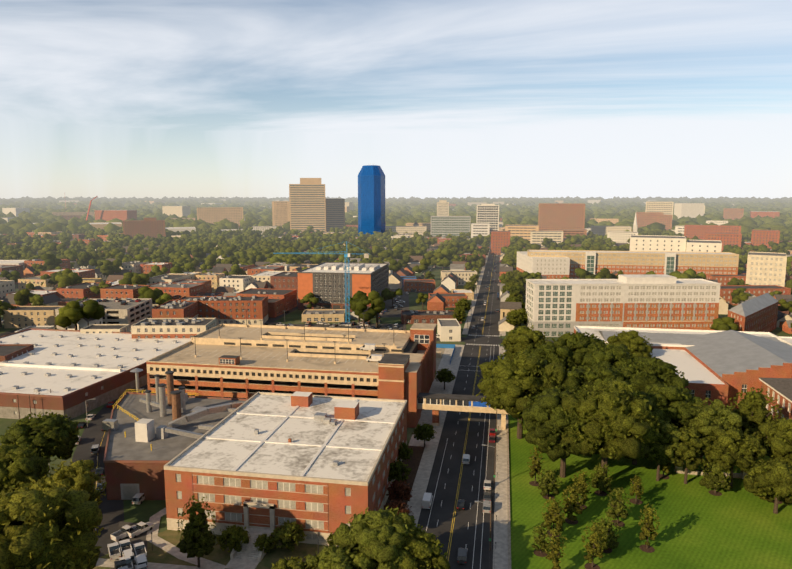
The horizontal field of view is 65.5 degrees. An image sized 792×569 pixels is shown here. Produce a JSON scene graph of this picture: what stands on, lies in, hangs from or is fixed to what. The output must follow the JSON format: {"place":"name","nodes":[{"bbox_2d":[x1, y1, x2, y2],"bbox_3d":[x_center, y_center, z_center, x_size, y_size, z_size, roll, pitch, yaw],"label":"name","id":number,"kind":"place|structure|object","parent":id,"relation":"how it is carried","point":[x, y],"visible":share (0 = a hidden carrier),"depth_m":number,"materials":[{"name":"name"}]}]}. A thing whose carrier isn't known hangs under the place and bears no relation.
{"place":"outdoors","nodes":[
{"label":"outdoors","id":0,"kind":"place"},
{"bbox_2d":[0,247,553,568],"bbox_3d":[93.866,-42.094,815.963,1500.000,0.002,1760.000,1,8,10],"label":"roads","id":1,"kind":"structure","parent":0,"point":[463,534],"depth_m":171.56,"materials":[{"name":"grey asphalt"}]},
{"bbox_2d":[93,255,499,568],"bbox_3d":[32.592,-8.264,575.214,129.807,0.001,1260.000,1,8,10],"label":"road markings","id":2,"kind":"object","parent":1,"relation":"on","point":[451,455],"visible":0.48,"depth_m":165.21,"materials":[{"name":"white paint"}]},
{"bbox_2d":[384,242,510,568],"bbox_3d":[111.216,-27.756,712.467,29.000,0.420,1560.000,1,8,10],"label":"sidewalks","id":3,"kind":"structure","parent":1,"relation":"on","point":[420,462],"depth_m":168.04,"materials":[{"name":"concrete"}]},
{"bbox_2d":[146,309,436,427],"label":"parking garage","id":4,"kind":"structure","parent":0,"point":[244,361],"depth_m":211.49,"materials":[{"name":"beige concrete"}]},
{"bbox_2d":[0,199,779,223],"bbox_3d":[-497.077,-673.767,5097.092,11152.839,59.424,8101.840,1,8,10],"label":"buildings","id":5,"kind":"structure","parent":0,"point":[692,210],"depth_m":1514.67,"materials":[{"name":"beige concrete"}]},
{"bbox_2d":[0,199,791,532],"bbox_3d":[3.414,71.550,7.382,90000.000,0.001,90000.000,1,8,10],"label":"ground","id":6,"kind":"structure","parent":0,"point":[144,511],"depth_m":311.41,"materials":[{"name":"grey concrete"}]},
{"bbox_2d":[0,442,53,492],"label":"tree","id":7,"kind":"object","parent":6,"relation":"on","point":[19,463],"visible":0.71,"depth_m":131.56,"materials":[{"name":"green plant"}]},
{"bbox_2d":[3,306,63,327],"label":"tan block","id":8,"kind":"structure","parent":6,"relation":"on","point":[22,316],"depth_m":342.51,"materials":[{"name":"beige brick"}]},
{"bbox_2d":[15,524,64,568],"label":"tree","id":9,"kind":"object","parent":6,"relation":"on","point":[34,563],"visible":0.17,"depth_m":95.12,"materials":[{"name":"green plant"}]},
{"bbox_2d":[0,410,81,477],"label":"tree","id":10,"kind":"object","parent":6,"relation":"on","point":[51,435],"visible":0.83,"depth_m":154.19,"materials":[{"name":"green plant"}]},
{"bbox_2d":[0,477,103,568],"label":"tree","id":11,"kind":"object","parent":6,"relation":"on","point":[60,523],"visible":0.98,"depth_m":97.31,"materials":[{"name":"green plant"}]},
{"bbox_2d":[30,459,106,505],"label":"tree","id":12,"kind":"object","parent":6,"relation":"on","point":[81,474],"visible":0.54,"depth_m":129.81,"materials":[{"name":"green plant"}]},
{"bbox_2d":[0,328,190,419],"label":"warehouse","id":13,"kind":"structure","parent":6,"relation":"on","point":[100,366],"depth_m":231.60,"materials":[{"name":"concrete"}]},
{"bbox_2d":[0,344,33,361],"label":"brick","id":14,"kind":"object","parent":13,"relation":"on","point":[9,352],"visible":0.4,"depth_m":254.34,"materials":[{"name":"red brick"}]},
{"bbox_2d":[55,298,152,329],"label":"parking deck","id":15,"kind":"structure","parent":6,"relation":"on","point":[132,312],"depth_m":341.88,"materials":[{"name":"concrete"}]},
{"bbox_2d":[80,324,130,332],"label":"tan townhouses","id":16,"kind":"structure","parent":6,"relation":"on","point":[101,328],"depth_m":296.69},
{"bbox_2d":[111,521,147,568],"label":"parking lot","id":17,"kind":"structure","parent":6,"relation":"on","point":[141,537],"depth_m":131.07,"materials":[{"name":"grey asphalt"}]},
{"bbox_2d":[123,217,165,241],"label":"building","id":18,"kind":"structure","parent":6,"relation":"on","point":[151,227],"depth_m":921.00,"materials":[{"name":"brick"}]},
{"bbox_2d":[131,318,216,338],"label":"building","id":19,"kind":"structure","parent":6,"relation":"on","point":[167,327],"depth_m":281.90,"materials":[{"name":"beige concrete"}]},
{"bbox_2d":[102,368,247,499],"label":"industrial building","id":20,"kind":"structure","parent":6,"relation":"on","point":[150,435],"depth_m":161.95,"materials":[{"name":"brick"}]},
{"bbox_2d":[152,300,199,317],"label":"brick building","id":21,"kind":"structure","parent":6,"relation":"on","point":[175,309],"depth_m":328.81,"materials":[{"name":"red brick"}]},
{"bbox_2d":[176,495,215,567],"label":"campus tree","id":22,"kind":"object","parent":6,"relation":"on","point":[198,541],"visible":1,"depth_m":118.56,"materials":[{"name":"green plant"}]},
{"bbox_2d":[197,207,242,224],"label":"building","id":23,"kind":"structure","parent":6,"relation":"on","point":[218,214],"depth_m":1287.07,"materials":[{"name":"beige concrete"}]},
{"bbox_2d":[175,296,267,324],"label":"brick building","id":24,"kind":"structure","parent":6,"relation":"on","point":[226,309],"depth_m":350.56,"materials":[{"name":"red brick"}]},
{"bbox_2d":[1,252,500,337],"bbox_3d":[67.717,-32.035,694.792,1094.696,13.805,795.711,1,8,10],"label":"distant cars","id":25,"kind":"object","parent":6,"relation":"on","point":[138,300],"visible":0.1,"depth_m":369.83,"materials":[{"name":"silver metal"}]},
{"bbox_2d":[17,250,498,568],"bbox_3d":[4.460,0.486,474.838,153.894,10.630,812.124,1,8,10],"label":"street poles","id":26,"kind":"object","parent":6,"relation":"on","point":[440,349],"visible":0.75,"depth_m":194.59,"materials":[{"name":"grey metal"}]},
{"bbox_2d":[253,534,276,552],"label":"bush","id":27,"kind":"object","parent":6,"relation":"on","point":[261,541],"visible":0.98,"depth_m":124.83,"materials":[{"name":"green plant"}]},
{"bbox_2d":[272,201,289,233],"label":"tan tower","id":28,"kind":"structure","parent":6,"relation":"on","point":[280,213],"depth_m":1227.66,"materials":[{"name":"beige concrete"}]},
{"bbox_2d":[164,391,406,561],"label":"brick building","id":29,"kind":"structure","parent":6,"relation":"on","point":[258,463],"depth_m":135.09,"materials":[{"name":"brick"}]},
{"bbox_2d":[271,556,315,568],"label":"campus tree","id":30,"kind":"object","parent":6,"relation":"on","point":[291,563],"visible":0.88,"depth_m":106.15,"materials":[{"name":"green plant"}]},
{"bbox_2d":[289,178,325,232],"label":"tan tower","id":31,"kind":"structure","parent":6,"relation":"on","point":[307,202],"depth_m":1126.67,"materials":[{"name":"beige concrete"}]},
{"bbox_2d":[273,241,368,325],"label":"tower crane","id":32,"kind":"object","parent":6,"relation":"on","point":[348,255],"visible":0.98,"depth_m":347.34,"materials":[{"name":"blue metal"}]},
{"bbox_2d":[302,309,344,321],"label":"building","id":33,"kind":"structure","parent":6,"relation":"on","point":[328,315],"depth_m":359.63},
{"bbox_2d":[325,199,344,231],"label":"dark tower","id":34,"kind":"structure","parent":6,"relation":"on","point":[335,213],"depth_m":1173.97,"materials":[{"name":"grey concrete"}]},
{"bbox_2d":[263,287,408,329],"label":"surface lots","id":35,"kind":"structure","parent":6,"relation":"on","point":[391,312],"depth_m":383.48,"materials":[{"name":"grey asphalt"}]},
{"bbox_2d":[276,288,404,329],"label":"lot cars","id":36,"kind":"object","parent":35,"relation":"on","point":[367,323],"visible":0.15,"depth_m":348.43,"materials":[{"name":"white"}]},
{"bbox_2d":[302,544,375,568],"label":"campus tree","id":37,"kind":"object","parent":6,"relation":"on","point":[333,557],"visible":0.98,"depth_m":103.98,"materials":[{"name":"green plant"}]},
{"bbox_2d":[297,262,388,311],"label":"orange-grey apartment","id":38,"kind":"structure","parent":6,"relation":"on","point":[324,283],"depth_m":394.80,"materials":[{"name":"concrete"}]},
{"bbox_2d":[358,165,384,234],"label":"blue glass tower","id":39,"kind":"structure","parent":6,"relation":"on","point":[371,198],"depth_m":1016.55,"materials":[{"name":"blue glass"}]},
{"bbox_2d":[0,223,791,330],"bbox_3d":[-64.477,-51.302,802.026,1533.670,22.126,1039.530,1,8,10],"label":"trees","id":40,"kind":"object","parent":6,"relation":"on","point":[198,245],"visible":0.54,"depth_m":645.71,"materials":[{"name":"green plant"}]},
{"bbox_2d":[0,196,791,233],"bbox_3d":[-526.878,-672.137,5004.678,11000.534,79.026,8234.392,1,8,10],"label":"trees","id":41,"kind":"object","parent":6,"relation":"on","point":[400,211],"visible":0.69,"depth_m":2102.97,"materials":[{"name":"green plant"}]},
{"bbox_2d":[0,224,791,333],"bbox_3d":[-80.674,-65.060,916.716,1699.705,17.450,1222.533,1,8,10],"label":"houses","id":42,"kind":"structure","parent":6,"relation":"on","point":[276,284],"depth_m":442.48,"materials":[{"name":"red brick"}]},
{"bbox_2d":[386,479,412,501],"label":"campus tree","id":43,"kind":"object","parent":6,"relation":"on","point":[397,490],"visible":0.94,"depth_m":141.17,"materials":[{"name":"red plant"}]},
{"bbox_2d":[388,458,411,482],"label":"campus tree","id":44,"kind":"object","parent":6,"relation":"on","point":[396,470],"visible":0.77,"depth_m":150.00,"materials":[{"name":"green plant"}]},
{"bbox_2d":[404,279,434,290],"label":"building","id":45,"kind":"structure","parent":6,"relation":"on","point":[421,284],"depth_m":477.78,"materials":[{"name":"brown brick"}]},
{"bbox_2d":[412,423,436,447],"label":"campus tree","id":46,"kind":"object","parent":6,"relation":"on","point":[423,432],"visible":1,"depth_m":176.71,"materials":[{"name":"green plant"}]},
{"bbox_2d":[401,310,461,323],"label":"building","id":47,"kind":"structure","parent":6,"relation":"on","point":[421,316],"depth_m":354.64,"materials":[{"name":"brick"}]},
{"bbox_2d":[428,293,466,307],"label":"brick row","id":48,"kind":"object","parent":6,"relation":"on","point":[451,299],"visible":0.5,"depth_m":407.48,"materials":[{"name":"red brick"}]},
{"bbox_2d":[437,319,460,340],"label":"building","id":49,"kind":"structure","parent":6,"relation":"on","point":[448,329],"depth_m":311.32,"materials":[{"name":"paint"}]},
{"bbox_2d":[431,216,470,237],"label":"building","id":50,"kind":"structure","parent":6,"relation":"on","point":[443,226],"depth_m":989.84,"materials":[{"name":"grey concrete"}]},
{"bbox_2d":[441,270,476,284],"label":"building","id":51,"kind":"structure","parent":6,"relation":"on","point":[463,276],"depth_m":510.77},
{"bbox_2d":[417,393,507,429],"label":"pedestrian bridge","id":52,"kind":"structure","parent":6,"relation":"on","point":[435,403],"depth_m":193.59,"materials":[{"name":"beige concrete"}]},
{"bbox_2d":[476,204,498,231],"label":"tower","id":53,"kind":"structure","parent":6,"relation":"on","point":[487,213],"depth_m":1030.52,"materials":[{"name":"white concrete"}]},
{"bbox_2d":[451,238,527,327],"bbox_3d":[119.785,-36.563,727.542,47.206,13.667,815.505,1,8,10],"label":"street trees","id":54,"kind":"object","parent":6,"relation":"on","point":[515,288],"visible":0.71,"depth_m":420.18,"materials":[{"name":"green plant"}]},
{"bbox_2d":[491,231,509,254],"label":"building","id":55,"kind":"structure","parent":6,"relation":"on","point":[500,240],"depth_m":786.97,"materials":[{"name":"red brick"}]},
{"bbox_2d":[476,350,566,438],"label":"tree","id":56,"kind":"object","parent":6,"relation":"on","point":[514,383],"visible":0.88,"depth_m":177.19,"materials":[{"name":"green plant"}]},
{"bbox_2d":[505,225,538,240],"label":"building","id":57,"kind":"structure","parent":6,"relation":"on","point":[523,231],"depth_m":878.14,"materials":[{"name":"beige concrete"}]},
{"bbox_2d":[501,325,547,359],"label":"tree","id":58,"kind":"object","parent":6,"relation":"on","point":[520,338],"visible":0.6,"depth_m":237.98,"materials":[{"name":"green plant"}]},
{"bbox_2d":[516,252,569,278],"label":"building","id":59,"kind":"structure","parent":6,"relation":"on","point":[553,267],"depth_m":501.54,"materials":[{"name":"beige concrete"}]},
{"bbox_2d":[530,231,562,247],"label":"building","id":60,"kind":"structure","parent":6,"relation":"on","point":[537,237],"depth_m":853.38,"materials":[{"name":"beige concrete"}]},
{"bbox_2d":[524,341,576,373],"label":"tree","id":61,"kind":"object","parent":6,"relation":"on","point":[548,351],"visible":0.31,"depth_m":206.94,"materials":[{"name":"green plant"}]},
{"bbox_2d":[517,383,596,477],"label":"tree","id":62,"kind":"object","parent":6,"relation":"on","point":[546,419],"visible":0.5,"depth_m":152.21,"materials":[{"name":"green plant"}]},
{"bbox_2d":[538,203,584,230],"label":"building","id":63,"kind":"structure","parent":6,"relation":"on","point":[555,216],"depth_m":958.95,"materials":[{"name":"brick"}]},
{"bbox_2d":[550,331,606,370],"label":"tree","id":64,"kind":"object","parent":6,"relation":"on","point":[578,345],"visible":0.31,"depth_m":213.89,"materials":[{"name":"green plant"}]},
{"bbox_2d":[560,358,626,391],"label":"tree","id":65,"kind":"object","parent":6,"relation":"on","point":[579,376],"visible":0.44,"depth_m":175.92,"materials":[{"name":"green plant"}]},
{"bbox_2d":[557,379,659,472],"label":"tree","id":66,"kind":"object","parent":6,"relation":"on","point":[623,422],"visible":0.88,"depth_m":147.95,"materials":[{"name":"green plant"}]},
{"bbox_2d":[579,343,645,368],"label":"tree","id":67,"kind":"object","parent":6,"relation":"on","point":[615,356],"visible":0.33,"depth_m":200.47,"materials":[{"name":"green plant"}]},
{"bbox_2d":[525,274,720,336],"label":"residence hall","id":68,"kind":"structure","parent":6,"relation":"on","point":[554,307],"depth_m":320.19,"materials":[{"name":"beige concrete"}]},
{"bbox_2d":[606,330,652,358],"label":"tree","id":69,"kind":"object","parent":6,"relation":"on","point":[635,342],"visible":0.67,"depth_m":235.78,"materials":[{"name":"green plant"}]},
{"bbox_2d":[527,250,738,278],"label":"residence hall","id":70,"kind":"structure","parent":6,"relation":"on","point":[594,262],"depth_m":503.26,"materials":[{"name":"beige concrete"}]},
{"bbox_2d":[636,212,662,229],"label":"building","id":71,"kind":"structure","parent":6,"relation":"on","point":[645,218],"depth_m":1152.34,"materials":[{"name":"brick"}]},
{"bbox_2d":[631,388,670,464],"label":"tree","id":72,"kind":"object","parent":6,"relation":"on","point":[661,413],"visible":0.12,"depth_m":161.86,"materials":[{"name":"green plant"}]},
{"bbox_2d":[612,356,692,392],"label":"tree","id":73,"kind":"object","parent":6,"relation":"on","point":[641,375],"visible":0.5,"depth_m":179.26,"materials":[{"name":"green plant"}]},
{"bbox_2d":[629,235,685,251],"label":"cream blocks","id":74,"kind":"structure","parent":6,"relation":"on","point":[656,243],"depth_m":570.99,"materials":[{"name":"white concrete"}]},
{"bbox_2d":[645,202,673,218],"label":"building","id":75,"kind":"structure","parent":6,"relation":"on","point":[665,208],"depth_m":1185.14,"materials":[{"name":"beige concrete"}]},
{"bbox_2d":[645,417,681,480],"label":"tree","id":76,"kind":"object","parent":6,"relation":"on","point":[665,445],"visible":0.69,"depth_m":152.90,"materials":[{"name":"green plant"}]},
{"bbox_2d":[646,383,701,429],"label":"tree","id":77,"kind":"object","parent":6,"relation":"on","point":[675,400],"visible":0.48,"depth_m":163.19,"materials":[{"name":"green plant"}]},
{"bbox_2d":[574,326,791,409],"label":"building","id":78,"kind":"structure","parent":6,"relation":"on","point":[724,367],"depth_m":229.34,"materials":[{"name":"red brick"}]},
{"bbox_2d":[686,240,721,251],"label":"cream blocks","id":79,"kind":"structure","parent":6,"relation":"on","point":[703,245],"depth_m":547.27,"materials":[{"name":"white concrete"}]},
{"bbox_2d":[681,397,742,470],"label":"tree","id":80,"kind":"object","parent":6,"relation":"on","point":[716,414],"visible":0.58,"depth_m":157.19,"materials":[{"name":"green plant"}]},
{"bbox_2d":[684,225,740,239],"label":"building","id":81,"kind":"structure","parent":6,"relation":"on","point":[692,231],"depth_m":892.17,"materials":[{"name":"red brick"}]},
{"bbox_2d":[705,232,741,251],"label":"building","id":82,"kind":"structure","parent":6,"relation":"on","point":[731,239],"depth_m":748.80,"materials":[{"name":"red brick"}]},
{"bbox_2d":[705,425,766,487],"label":"tree","id":83,"kind":"object","parent":6,"relation":"on","point":[731,448],"visible":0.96,"depth_m":149.22,"materials":[{"name":"green plant"}]},
{"bbox_2d":[706,274,789,286],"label":"building","id":84,"kind":"structure","parent":6,"relation":"on","point":[723,279],"depth_m":482.10,"materials":[{"name":"red brick"}]},
{"bbox_2d":[728,293,778,331],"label":"building","id":85,"kind":"structure","parent":6,"relation":"on","point":[758,313],"depth_m":316.11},
{"bbox_2d":[727,387,782,447],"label":"tree","id":86,"kind":"object","parent":6,"relation":"on","point":[752,411],"visible":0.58,"depth_m":165.99,"materials":[{"name":"green plant"}]},
{"bbox_2d":[720,285,790,304],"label":"building","id":87,"kind":"structure","parent":6,"relation":"on","point":[726,291],"depth_m":415.88,"materials":[{"name":"red brick"}]},
{"bbox_2d":[751,230,779,247],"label":"building","id":88,"kind":"structure","parent":6,"relation":"on","point":[760,237],"depth_m":771.82,"materials":[{"name":"red brick"}]},
{"bbox_2d":[746,252,786,286],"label":"building","id":89,"kind":"structure","parent":6,"relation":"on","point":[766,268],"depth_m":447.87,"materials":[{"name":"beige concrete"}]},
{"bbox_2d":[743,457,791,513],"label":"tree","id":90,"kind":"object","parent":6,"relation":"on","point":[772,476],"visible":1,"depth_m":138.41,"materials":[{"name":"green plant"}]},
{"bbox_2d":[753,417,791,465],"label":"tree","id":91,"kind":"object","parent":6,"relation":"on","point":[776,439],"visible":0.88,"depth_m":151.84,"materials":[{"name":"green plant"}]},
{"bbox_2d":[758,377,791,420],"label":"brick building","id":92,"kind":"structure","parent":6,"relation":"on","point":[780,389],"depth_m":187.42,"materials":[{"name":"brick"}]},
{"bbox_2d":[0,0,791,198],"label":"sky","id":93,"kind":"structure","parent":0,"point":[606,99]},
{"bbox_2d":[93,414,791,568],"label":"lawn ground","id":94,"kind":"structure","parent":0,"point":[737,526],"depth_m":136.29,"materials":[{"name":"green plant"}]},
{"bbox_2d":[96,508,298,568],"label":"paths","id":95,"kind":"structure","parent":94,"relation":"on","point":[174,550],"depth_m":122.78,"materials":[{"name":"concrete"}]},
{"bbox_2d":[216,524,250,551],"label":"campus tree","id":96,"kind":"object","parent":94,"relation":"on","point":[231,537],"visible":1,"depth_m":124.68,"materials":[{"name":"green plant"}]},
{"bbox_2d":[271,520,306,551],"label":"campus tree","id":97,"kind":"object","parent":94,"relation":"on","point":[287,534],"visible":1,"depth_m":125.06,"materials":[{"name":"green plant"}]},
{"bbox_2d":[333,505,423,568],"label":"campus tree","id":98,"kind":"object","parent":94,"relation":"on","point":[379,536],"visible":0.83,"depth_m":107.65,"materials":[{"name":"green plant"}]},
{"bbox_2d":[398,525,450,568],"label":"campus tree","id":99,"kind":"object","parent":94,"relation":"on","point":[427,554],"visible":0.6,"depth_m":106.67,"materials":[{"name":"green plant"}]},
{"bbox_2d":[529,474,782,568],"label":"mulch beds","id":100,"kind":"object","parent":94,"relation":"on","point":[650,549],"visible":0.73,"depth_m":137.91,"materials":[{"name":"brown soil"}]},
{"bbox_2d":[532,522,549,552],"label":"young tree","id":101,"kind":"object","parent":100,"relation":"on","point":[539,540],"visible":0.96,"depth_m":124.66,"materials":[{"name":"green plant"}]},
{"bbox_2d":[537,467,561,496],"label":"young tree","id":102,"kind":"object","parent":100,"relation":"on","point":[545,487],"visible":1,"depth_m":147.91,"materials":[{"name":"green plant"}]},
{"bbox_2d":[540,497,566,531],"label":"young tree","id":103,"kind":"object","parent":100,"relation":"on","point":[553,515],"visible":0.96,"depth_m":131.38,"materials":[{"name":"green plant"}]},
{"bbox_2d":[542,528,566,568],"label":"young tree","id":104,"kind":"object","parent":100,"relation":"on","point":[554,554],"visible":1,"depth_m":116.79,"materials":[{"name":"green plant"}]},
{"bbox_2d":[562,483,583,520],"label":"young tree","id":105,"kind":"object","parent":100,"relation":"on","point":[573,503],"visible":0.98,"depth_m":136.48,"materials":[{"name":"green plant"}]},
{"bbox_2d":[572,470,591,506],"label":"young tree","id":106,"kind":"object","parent":100,"relation":"on","point":[581,483],"visible":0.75,"depth_m":143.01,"materials":[{"name":"green plant"}]},
{"bbox_2d":[581,522,604,567],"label":"young tree","id":107,"kind":"object","parent":100,"relation":"on","point":[594,544],"visible":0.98,"depth_m":119.44,"materials":[{"name":"green plant"}]},
{"bbox_2d":[590,463,612,493],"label":"young tree","id":108,"kind":"object","parent":100,"relation":"on","point":[600,480],"visible":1,"depth_m":149.59,"materials":[{"name":"green plant"}]},
{"bbox_2d":[590,516,621,549],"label":"young tree","id":109,"kind":"object","parent":100,"relation":"on","point":[610,537],"visible":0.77,"depth_m":125.32,"materials":[{"name":"green plant"}]},
{"bbox_2d":[605,487,630,523],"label":"young tree","id":110,"kind":"object","parent":100,"relation":"on","point":[617,505],"visible":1,"depth_m":135.86,"materials":[{"name":"green plant"}]},
{"bbox_2d":[638,502,659,548],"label":"young tree","id":111,"kind":"object","parent":100,"relation":"on","point":[647,527],"visible":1,"depth_m":126.00,"materials":[{"name":"green plant"}]},
{"bbox_2d":[699,459,731,492],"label":"young tree","id":112,"kind":"object","parent":100,"relation":"on","point":[715,478],"visible":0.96,"depth_m":149.47,"materials":[{"name":"green plant"}]},
{"bbox_2d":[673,426,712,483],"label":"tree","id":113,"kind":"object","parent":94,"relation":"on","point":[692,449],"visible":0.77,"depth_m":152.23,"materials":[{"name":"green plant"}]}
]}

